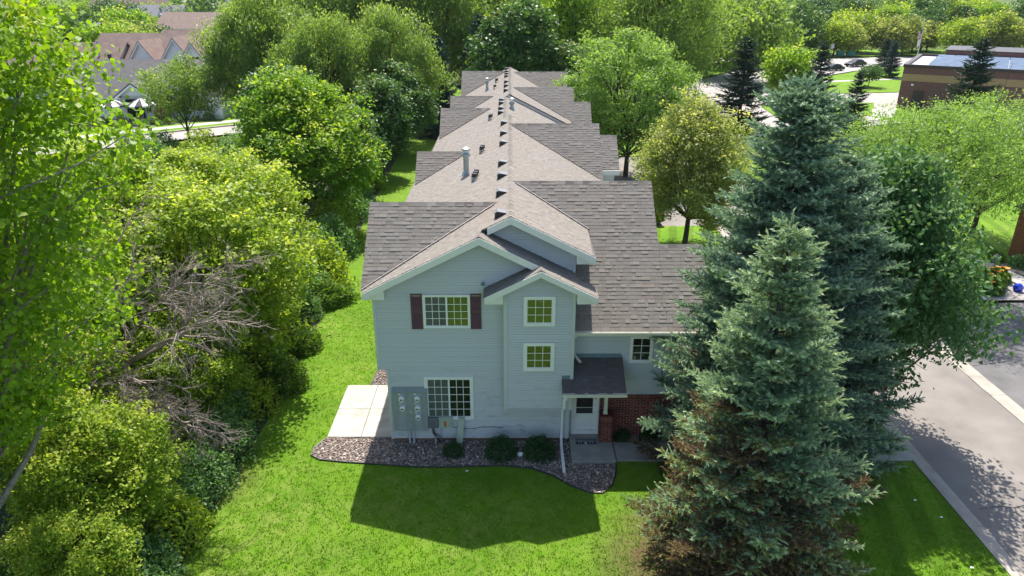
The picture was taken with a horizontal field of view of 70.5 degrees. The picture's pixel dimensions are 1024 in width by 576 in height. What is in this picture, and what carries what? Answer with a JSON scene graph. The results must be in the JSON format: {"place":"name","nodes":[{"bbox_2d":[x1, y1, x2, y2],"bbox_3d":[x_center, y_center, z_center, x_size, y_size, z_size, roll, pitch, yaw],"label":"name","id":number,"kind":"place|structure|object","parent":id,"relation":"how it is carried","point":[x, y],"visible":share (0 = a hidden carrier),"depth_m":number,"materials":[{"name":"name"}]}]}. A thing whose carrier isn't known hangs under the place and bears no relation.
{"place":"outdoors","nodes":[
{"label":"outdoors","id":0,"kind":"place"},
{"bbox_2d":[0,140,404,575],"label":"woodland ground","id":1,"kind":"structure","parent":0,"point":[387,169],"depth_m":24.67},
{"bbox_2d":[0,310,147,515],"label":"boxelder tree","id":2,"kind":"object","parent":1,"relation":"on","point":[86,370],"visible":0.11,"depth_m":19.57,"materials":[{"name":"green plant"}]},
{"bbox_2d":[0,187,147,360],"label":"boxelder tree","id":3,"kind":"object","parent":1,"relation":"on","point":[93,219],"visible":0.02,"depth_m":23.29,"materials":[{"name":"green plant"}]},
{"bbox_2d":[0,484,154,575],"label":"boxelder tree","id":4,"kind":"object","parent":1,"relation":"on","point":[60,535],"visible":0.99,"depth_m":15.87,"materials":[{"name":"green plant"}]},
{"bbox_2d":[0,0,173,507],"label":"cottonwood tree","id":5,"kind":"object","parent":1,"relation":"on","point":[45,275],"visible":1,"depth_m":12.73,"materials":[{"name":"green plant"}]},
{"bbox_2d":[0,131,189,332],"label":"boxelder tree","id":6,"kind":"object","parent":1,"relation":"on","point":[140,181],"visible":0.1,"depth_m":27.45,"materials":[{"name":"green plant"}]},
{"bbox_2d":[0,384,192,547],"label":"boxelder tree","id":7,"kind":"object","parent":1,"relation":"on","point":[119,468],"visible":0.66,"depth_m":17.31,"materials":[{"name":"green plant"}]},
{"bbox_2d":[87,521,194,575],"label":"wild shrub","id":8,"kind":"object","parent":1,"relation":"on","point":[155,552],"visible":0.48,"depth_m":17.86,"materials":[{"name":"green plant"}]},
{"bbox_2d":[26,178,282,464],"bbox_3d":[-10.224,1.965,19.778,8.357,8.941,5.295,-10,25,-22],"label":"dead tree","id":9,"kind":"object","parent":1,"relation":"on","point":[183,330],"visible":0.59,"depth_m":19.93,"materials":[{"name":"grey wood"}]},
{"bbox_2d":[125,412,220,487],"bbox_3d":[-10.443,4.756,21.697,3.150,2.211,3.001,-16,28,-34],"label":"wild shrub","id":10,"kind":"object","parent":1,"relation":"on","point":[186,439],"visible":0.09,"depth_m":21.78,"materials":[{"name":"green plant"}]},
{"bbox_2d":[133,482,215,568],"bbox_3d":[-9.257,6.028,19.196,2.401,1.769,2.520,-6,23,-14],"label":"wild shrub","id":11,"kind":"object","parent":1,"relation":"on","point":[195,513],"visible":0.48,"depth_m":18.99,"materials":[{"name":"green plant"}]},
{"bbox_2d":[138,447,217,540],"bbox_3d":[-9.931,5.375,20.169,3.007,2.225,3.191,-9,24,-21],"label":"wild shrub","id":12,"kind":"object","parent":1,"relation":"on","point":[187,485],"visible":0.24,"depth_m":20.20,"materials":[{"name":"green plant"}]},
{"bbox_2d":[121,300,259,422],"bbox_3d":[-10.357,2.635,23.300,4.291,4.940,4.060,-16,27,-33],"label":"bush","id":13,"kind":"object","parent":1,"relation":"on","point":[224,367],"visible":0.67,"depth_m":22.47,"materials":[{"name":"green plant"}]},
{"bbox_2d":[178,128,224,153],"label":"wild shrub","id":14,"kind":"object","parent":1,"relation":"on","point":[204,133],"visible":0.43,"depth_m":60.53,"materials":[{"name":"green plant"}]},
{"bbox_2d":[79,150,326,376],"bbox_3d":[-10.845,-0.192,25.430,7.510,8.644,7.105,14,26,30],"label":"boxelder tree","id":15,"kind":"object","parent":1,"relation":"on","point":[201,224],"visible":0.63,"depth_m":24.43,"materials":[{"name":"green plant"}]},
{"bbox_2d":[138,137,268,240],"bbox_3d":[-14.195,-3.316,34.405,7.408,7.382,7.350,16,27,33],"label":"boxelder tree","id":16,"kind":"object","parent":1,"relation":"on","point":[173,159],"visible":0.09,"depth_m":33.16,"materials":[{"name":"green plant"}]},
{"bbox_2d":[170,440,239,514],"bbox_3d":[-9.173,5.259,21.134,2.160,1.671,2.203,3,23,7],"label":"wild shrub","id":17,"kind":"object","parent":1,"relation":"on","point":[219,469],"visible":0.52,"depth_m":21.01,"materials":[{"name":"green plant"}]},
{"bbox_2d":[168,373,258,450],"bbox_3d":[-9.973,3.826,23.809,3.004,2.279,2.946,-6,23,-14],"label":"wild shrub","id":18,"kind":"object","parent":1,"relation":"on","point":[235,395],"visible":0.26,"depth_m":23.82,"materials":[{"name":"green plant"}]},
{"bbox_2d":[181,401,263,478],"bbox_3d":[-9.278,4.533,22.643,2.659,1.854,2.506,-21,30,-40],"label":"wild shrub","id":19,"kind":"object","parent":1,"relation":"on","point":[230,421],"visible":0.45,"depth_m":22.58,"materials":[{"name":"green plant"}]},
{"bbox_2d":[140,139,337,310],"bbox_3d":[-11.356,-1.951,30.311,8.004,8.039,8.067,-10,25,-23],"label":"boxelder tree","id":20,"kind":"object","parent":1,"relation":"on","point":[272,179],"visible":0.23,"depth_m":29.30,"materials":[{"name":"green plant"}]},
{"bbox_2d":[213,363,282,427],"bbox_3d":[-9.351,3.569,25.081,2.520,1.769,2.401,13,26,28],"label":"wild shrub","id":21,"kind":"object","parent":1,"relation":"on","point":[260,388],"visible":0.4,"depth_m":24.95,"materials":[{"name":"green plant"}]},
{"bbox_2d":[230,57,340,152],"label":"dark maple","id":22,"kind":"object","parent":1,"relation":"on","point":[246,91],"visible":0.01,"depth_m":48.63,"materials":[{"name":"green plant"}]},
{"bbox_2d":[281,284,325,325],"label":"wild shrub","id":23,"kind":"object","parent":1,"relation":"on","point":[316,308],"visible":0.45,"depth_m":32.16,"materials":[{"name":"green plant"}]},
{"bbox_2d":[220,45,401,227],"bbox_3d":[-11.735,-8.606,42.645,10.058,10.930,10.414,-12,26,-26],"label":"maple tree","id":24,"kind":"object","parent":1,"relation":"on","point":[316,149],"visible":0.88,"depth_m":40.62,"materials":[{"name":"green plant"}]},
{"bbox_2d":[261,5,377,104],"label":"willow tree","id":25,"kind":"object","parent":1,"relation":"on","point":[308,47],"visible":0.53,"depth_m":59.70,"materials":[{"name":"green plant"}]},
{"bbox_2d":[292,234,355,287],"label":"wild shrub","id":26,"kind":"object","parent":1,"relation":"on","point":[336,265],"visible":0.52,"depth_m":35.60,"materials":[{"name":"green plant"}]},
{"bbox_2d":[294,195,364,247],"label":"wild shrub","id":27,"kind":"object","parent":1,"relation":"on","point":[342,213],"visible":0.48,"depth_m":41.64,"materials":[{"name":"green plant"}]},
{"bbox_2d":[307,212,363,260],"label":"wild shrub","id":28,"kind":"object","parent":1,"relation":"on","point":[348,240],"visible":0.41,"depth_m":39.54,"materials":[{"name":"green plant"}]},
{"bbox_2d":[331,100,391,181],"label":"dark maple","id":29,"kind":"object","parent":1,"relation":"on","point":[366,128],"visible":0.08,"depth_m":48.16,"materials":[{"name":"green plant"}]},
{"bbox_2d":[345,69,422,174],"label":"dark maple","id":30,"kind":"object","parent":1,"relation":"on","point":[389,110],"visible":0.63,"depth_m":54.04,"materials":[{"name":"green plant"}]},
{"bbox_2d":[18,106,437,153],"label":"road","id":31,"kind":"structure","parent":0,"point":[221,131],"depth_m":72.72,"materials":[{"name":"grey asphalt"}]},
{"bbox_2d":[0,84,460,141],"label":"verge lawn","id":32,"kind":"structure","parent":0,"point":[458,93],"depth_m":76.55,"materials":[{"name":"green plant"}]},
{"bbox_2d":[65,59,238,119],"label":"villa","id":33,"kind":"object","parent":32,"relation":"on","point":[123,87],"visible":0.27,"depth_m":81.31,"materials":[{"name":"grey"}]},
{"bbox_2d":[312,437,615,492],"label":"gravel","id":34,"kind":"structure","parent":0,"point":[565,476],"depth_m":22.94,"materials":[{"name":"grey gravel"}]},
{"bbox_2d":[483,433,519,464],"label":"round shrub","id":35,"kind":"object","parent":34,"relation":"on","point":[506,444],"visible":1,"depth_m":22.79,"materials":[{"name":"green plant"}]},
{"bbox_2d":[522,433,557,463],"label":"round shrub","id":36,"kind":"object","parent":34,"relation":"on","point":[529,445],"visible":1,"depth_m":22.76,"materials":[{"name":"green plant"}]},
{"bbox_2d":[0,0,1023,546],"bbox_3d":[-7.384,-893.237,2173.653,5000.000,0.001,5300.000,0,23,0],"label":"ground","id":37,"kind":"structure","parent":0,"point":[422,134],"depth_m":76.98,"materials":[{"name":"green plant"}]},
{"bbox_2d":[67,17,130,41],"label":"tree","id":38,"kind":"object","parent":37,"relation":"on","point":[93,32],"visible":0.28,"depth_m":110.42,"materials":[{"name":"green plant"}]},
{"bbox_2d":[3,30,230,101],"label":"brown roofed house","id":39,"kind":"structure","parent":37,"relation":"on","point":[163,44],"depth_m":96.90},
{"bbox_2d":[94,4,157,32],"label":"tree","id":40,"kind":"object","parent":37,"relation":"on","point":[134,16],"visible":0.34,"depth_m":158.10,"materials":[{"name":"green plant"}]},
{"bbox_2d":[130,50,228,141],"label":"ash tree","id":41,"kind":"object","parent":37,"relation":"on","point":[190,89],"visible":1,"depth_m":63.60,"materials":[{"name":"green plant"}]},
{"bbox_2d":[156,12,230,31],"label":"house","id":42,"kind":"structure","parent":37,"relation":"on","point":[179,20],"depth_m":188.75,"materials":[{"name":"brown"}]},
{"bbox_2d":[186,0,329,113],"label":"willow tree","id":43,"kind":"object","parent":37,"relation":"on","point":[249,23],"visible":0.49,"depth_m":64.66,"materials":[{"name":"green plant"}]},
{"bbox_2d":[280,0,418,84],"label":"willow tree","id":44,"kind":"object","parent":37,"relation":"on","point":[351,8],"visible":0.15,"depth_m":74.47,"materials":[{"name":"green plant"}]},
{"bbox_2d":[332,0,457,120],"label":"willow tree","id":45,"kind":"object","parent":37,"relation":"on","point":[385,36],"visible":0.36,"depth_m":63.15,"materials":[{"name":"green plant"}]},
{"bbox_2d":[360,0,494,89],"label":"willow tree","id":46,"kind":"object","parent":37,"relation":"on","point":[453,26],"visible":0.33,"depth_m":77.31,"materials":[{"name":"green plant"}]},
{"bbox_2d":[417,35,459,138],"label":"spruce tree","id":47,"kind":"object","parent":37,"relation":"on","point":[446,104],"visible":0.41,"depth_m":70.42,"materials":[{"name":"green plant"}]},
{"bbox_2d":[458,0,564,71],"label":"dark maple","id":48,"kind":"object","parent":37,"relation":"on","point":[522,41],"visible":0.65,"depth_m":67.26,"materials":[{"name":"green plant"}]},
{"bbox_2d":[537,38,603,90],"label":"dark maple","id":49,"kind":"object","parent":37,"relation":"on","point":[561,63],"visible":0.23,"depth_m":67.81,"materials":[{"name":"green plant"}]},
{"bbox_2d":[536,0,617,71],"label":"cottonwood tree","id":50,"kind":"object","parent":37,"relation":"on","point":[572,12],"visible":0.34,"depth_m":80.90,"materials":[{"name":"green plant"}]},
{"bbox_2d":[550,25,708,176],"bbox_3d":[8.779,-13.745,54.378,12.968,11.314,12.669,-3,23,-8],"label":"honey locust","id":51,"kind":"object","parent":37,"relation":"on","point":[612,113],"visible":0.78,"depth_m":52.34,"materials":[{"name":"green plant"}]},
{"bbox_2d":[573,0,762,120],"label":"cottonwood tree","id":52,"kind":"object","parent":37,"relation":"on","point":[633,13],"visible":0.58,"depth_m":73.03,"materials":[{"name":"green plant"}]},
{"bbox_2d":[620,0,737,90],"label":"cottonwood tree","id":53,"kind":"object","parent":37,"relation":"on","point":[720,21],"visible":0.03,"depth_m":89.63,"materials":[{"name":"green plant"}]},
{"bbox_2d":[709,34,771,132],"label":"spruce tree","id":54,"kind":"object","parent":37,"relation":"on","point":[735,89],"visible":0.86,"depth_m":72.55,"materials":[{"name":"green plant"}]},
{"bbox_2d":[715,0,815,78],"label":"tree","id":55,"kind":"object","parent":37,"relation":"on","point":[762,29],"visible":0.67,"depth_m":105.92,"materials":[{"name":"green plant"}]},
{"bbox_2d":[838,70,870,132],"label":"spruce tree","id":56,"kind":"object","parent":37,"relation":"on","point":[860,81],"visible":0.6,"depth_m":72.65,"materials":[{"name":"green plant"}]},
{"bbox_2d":[897,0,952,27],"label":"tree","id":57,"kind":"object","parent":37,"relation":"on","point":[926,3],"visible":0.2,"depth_m":192.97,"materials":[{"name":"green plant"}]},
{"bbox_2d":[932,8,993,51],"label":"tree","id":58,"kind":"object","parent":37,"relation":"on","point":[962,27],"visible":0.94,"depth_m":151.30,"materials":[{"name":"green plant"}]},
{"bbox_2d":[932,36,1005,135],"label":"spruce tree","id":59,"kind":"object","parent":37,"relation":"on","point":[979,67],"visible":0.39,"depth_m":69.21,"materials":[{"name":"green plant"}]},
{"bbox_2d":[924,328,1023,423],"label":"gutter strip","id":60,"kind":"object","parent":37,"relation":"on","point":[1011,406],"visible":0.23,"depth_m":27.03,"materials":[{"name":"concrete"}]},
{"bbox_2d":[176,140,1009,575],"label":"lawn","id":61,"kind":"structure","parent":0,"point":[401,178],"depth_m":20.52,"materials":[{"name":"green plant"}]},
{"bbox_2d":[254,354,313,399],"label":"weed clump","id":62,"kind":"object","parent":61,"relation":"on","point":[290,366],"visible":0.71,"depth_m":26.50,"materials":[{"name":"green plant"}]},
{"bbox_2d":[280,324,324,356],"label":"weed clump","id":63,"kind":"object","parent":61,"relation":"on","point":[316,342],"visible":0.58,"depth_m":29.33,"materials":[{"name":"green plant"}]},
{"bbox_2d":[282,278,360,312],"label":"weed clump","id":64,"kind":"object","parent":61,"relation":"on","point":[336,291],"visible":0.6,"depth_m":33.56,"materials":[{"name":"green plant"}]},
{"bbox_2d":[327,385,390,437],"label":"patio","id":65,"kind":"structure","parent":61,"relation":"on","point":[363,411],"depth_m":25.16,"materials":[{"name":"concrete"}]},
{"bbox_2d":[354,57,441,155],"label":"dark maple","id":66,"kind":"object","parent":61,"relation":"on","point":[393,69],"visible":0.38,"depth_m":60.42,"materials":[{"name":"green plant"}]},
{"bbox_2d":[310,437,616,493],"bbox_3d":[-1.638,5.496,22.573,9.713,0.051,1.544,3,23,8],"label":"lawn edging","id":67,"kind":"object","parent":61,"relation":"on","point":[465,466],"visible":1,"depth_m":22.46,"materials":[{"name":"black plastic"}]},
{"bbox_2d":[361,67,709,472],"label":"townhouse","id":68,"kind":"structure","parent":61,"relation":"on","point":[522,279],"depth_m":22.89,"materials":[{"name":"wood"}]},
{"bbox_2d":[422,294,470,327],"bbox_3d":[-1.978,0.709,21.930,1.430,1.100,0.065,0,23,0],"label":"window","id":69,"kind":"structure","parent":68,"relation":"in","point":[439,310],"depth_m":21.92,"materials":[{"name":"glass"}]},
{"bbox_2d":[424,376,473,419],"bbox_3d":[-1.998,3.509,23.101,1.550,1.570,0.065,0,23,0],"label":"window","id":70,"kind":"structure","parent":68,"relation":"in","point":[453,396],"depth_m":23.07,"materials":[{"name":"glass"}]},
{"bbox_2d":[523,342,554,370],"bbox_3d":[0.816,2.096,22.086,0.945,0.960,0.065,0,23,0],"label":"window","id":71,"kind":"structure","parent":68,"relation":"in","point":[536,355],"depth_m":22.07,"materials":[{"name":"glass"}]},
{"bbox_2d":[523,296,555,325],"bbox_3d":[0.816,0.689,21.498,0.945,0.970,0.065,0,23,0],"label":"window","id":72,"kind":"structure","parent":68,"relation":"in","point":[537,309],"depth_m":21.49,"materials":[{"name":"glass"}]},
{"bbox_2d":[570,398,599,433],"bbox_3d":[2.381,3.838,23.624,0.910,2.100,0.100,0,23,0],"label":"door","id":73,"kind":"structure","parent":68,"relation":"in","point":[585,411],"depth_m":23.78,"materials":[{"name":"white plastic"}]},
{"bbox_2d":[629,336,653,362],"bbox_3d":[4.076,1.932,22.842,0.720,0.940,0.065,0,23,0],"label":"window","id":74,"kind":"structure","parent":68,"relation":"in","point":[640,346],"depth_m":22.84,"materials":[{"name":"glass"}]},
{"bbox_2d":[569,434,615,463],"bbox_3d":[2.564,5.176,23.339,1.378,0.150,1.528,0,23,0],"label":"stoop","id":75,"kind":"object","parent":61,"relation":"on","point":[601,453],"visible":0.71,"depth_m":23.03,"materials":[{"name":"grey concrete"}]},
{"bbox_2d":[628,85,760,243],"bbox_3d":[10.091,-6.559,40.144,7.562,9.037,8.240,0,23,0],"label":"yellow green tree","id":76,"kind":"object","parent":61,"relation":"on","point":[706,170],"visible":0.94,"depth_m":38.71,"materials":[{"name":"green plant"}]},
{"bbox_2d":[620,208,887,575],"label":"spruce tree","id":77,"kind":"object","parent":61,"relation":"on","point":[762,491],"visible":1,"depth_m":15.44,"materials":[{"name":"green plant"}]},
{"bbox_2d":[613,442,911,461],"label":"front walk","id":78,"kind":"structure","parent":61,"relation":"on","point":[626,452],"depth_m":23.00,"materials":[{"name":"grey concrete"}]},
{"bbox_2d":[628,72,911,498],"bbox_3d":[7.220,0.261,20.213,7.319,12.113,7.774,0,23,0],"label":"spruce tree","id":79,"kind":"object","parent":61,"relation":"on","point":[800,183],"visible":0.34,"depth_m":18.79,"materials":[{"name":"green plant"}]},
{"bbox_2d":[793,149,925,498],"bbox_3d":[9.090,0.907,21.208,6.452,10.054,6.074,-16,27,-33],"label":"spruce tree","id":80,"kind":"object","parent":61,"relation":"on","point":[876,412],"visible":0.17,"depth_m":20.11,"materials":[{"name":"green plant"}]},
{"bbox_2d":[820,136,1023,396],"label":"linden tree","id":81,"kind":"object","parent":61,"relation":"on","point":[921,221],"visible":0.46,"depth_m":21.19,"materials":[{"name":"green plant"}]},
{"bbox_2d":[612,57,913,101],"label":"road","id":82,"kind":"structure","parent":0,"point":[717,81],"depth_m":116.24,"materials":[{"name":"grey asphalt"}]},
{"bbox_2d":[587,50,945,84],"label":"verge lawn","id":83,"kind":"structure","parent":0,"point":[719,70],"depth_m":155.93,"materials":[{"name":"green plant"}]},
{"bbox_2d":[781,0,831,53],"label":"tree","id":84,"kind":"object","parent":83,"relation":"on","point":[809,23],"visible":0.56,"depth_m":148.71,"materials":[{"name":"green plant"}]},
{"bbox_2d":[815,8,867,55],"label":"tree","id":85,"kind":"object","parent":83,"relation":"on","point":[836,34],"visible":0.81,"depth_m":150.05,"materials":[{"name":"green plant"}]},
{"bbox_2d":[833,22,871,52],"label":"tree","id":86,"kind":"object","parent":83,"relation":"on","point":[861,39],"visible":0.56,"depth_m":150.84,"materials":[{"name":"green plant"}]},
{"bbox_2d":[838,5,887,51],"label":"tree","id":87,"kind":"object","parent":83,"relation":"on","point":[852,17],"visible":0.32,"depth_m":157.67,"materials":[{"name":"green plant"}]},
{"bbox_2d":[867,14,909,50],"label":"tree","id":88,"kind":"object","parent":83,"relation":"on","point":[882,35],"visible":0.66,"depth_m":154.28,"materials":[{"name":"green plant"}]},
{"bbox_2d":[887,14,932,55],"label":"tree","id":89,"kind":"object","parent":83,"relation":"on","point":[913,29],"visible":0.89,"depth_m":151.34,"materials":[{"name":"green plant"}]},
{"bbox_2d":[900,5,952,49],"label":"tree","id":90,"kind":"object","parent":83,"relation":"on","point":[927,15],"visible":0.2,"depth_m":162.65,"materials":[{"name":"green plant"}]},
{"bbox_2d":[971,6,1023,46],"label":"tree","id":91,"kind":"object","parent":83,"relation":"on","point":[996,19],"visible":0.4,"depth_m":154.18,"materials":[{"name":"green plant"}]},
{"bbox_2d":[987,9,1023,47],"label":"tree","id":92,"kind":"object","parent":83,"relation":"on","point":[1009,38],"visible":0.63,"depth_m":153.78,"materials":[{"name":"green plant"}]},
{"bbox_2d":[761,102,873,116],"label":"lawn","id":93,"kind":"structure","parent":0,"point":[771,111],"depth_m":87.68,"materials":[{"name":"green plant"}]},
{"bbox_2d":[801,40,838,99],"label":"spruce tree","id":94,"kind":"object","parent":93,"relation":"on","point":[820,61],"visible":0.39,"depth_m":86.17,"materials":[{"name":"green plant"}]},
{"bbox_2d":[614,154,1023,571],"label":"road","id":95,"kind":"structure","parent":0,"point":[962,430],"depth_m":24.03,"materials":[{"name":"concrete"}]},
{"bbox_2d":[716,226,1023,575],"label":"kerb","id":96,"kind":"structure","parent":95,"relation":"on","point":[1004,559],"depth_m":20.75,"materials":[{"name":"concrete"}]},
{"bbox_2d":[778,66,903,92],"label":"lawn","id":97,"kind":"structure","parent":0,"point":[885,86],"depth_m":109.94,"materials":[{"name":"green plant"}]},
{"bbox_2d":[879,41,903,78],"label":"spruce tree","id":98,"kind":"object","parent":97,"relation":"on","point":[895,63],"visible":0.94,"depth_m":115.87,"materials":[{"name":"green plant"}]},
{"bbox_2d":[701,92,1022,135],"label":"parking lot","id":99,"kind":"structure","parent":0,"point":[879,98],"depth_m":91.81,"materials":[{"name":"grey asphalt"}]},
{"bbox_2d":[755,42,818,92],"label":"maple tree","id":100,"kind":"object","parent":99,"relation":"on","point":[790,61],"visible":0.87,"depth_m":91.00,"materials":[{"name":"green plant"}]},
{"bbox_2d":[896,45,1023,116],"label":"brick building","id":101,"kind":"structure","parent":99,"relation":"on","point":[922,79],"depth_m":85.89,"materials":[{"name":"brick"}]},
{"bbox_2d":[724,159,1023,301],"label":"lawn","id":102,"kind":"structure","parent":0,"point":[1000,237],"depth_m":44.60,"materials":[{"name":"green plant"}]},
{"bbox_2d":[830,66,1023,277],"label":"honey locust","id":103,"kind":"object","parent":102,"relation":"on","point":[952,139],"visible":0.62,"depth_m":33.18,"materials":[{"name":"green plant"}]},
{"bbox_2d":[885,60,1023,236],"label":"honey locust","id":104,"kind":"object","parent":102,"relation":"on","point":[976,219],"visible":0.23,"depth_m":40.76,"materials":[{"name":"green plant"}]},
{"bbox_2d":[922,302,1023,408],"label":"driveway","id":105,"kind":"structure","parent":0,"point":[1007,378],"depth_m":29.15,"materials":[{"name":"concrete"}]},
{"bbox_2d":[1008,203,1023,260],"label":"brick house","id":106,"kind":"structure","parent":0,"point":[1017,245],"depth_m":39.27,"materials":[{"name":"brown brick"}]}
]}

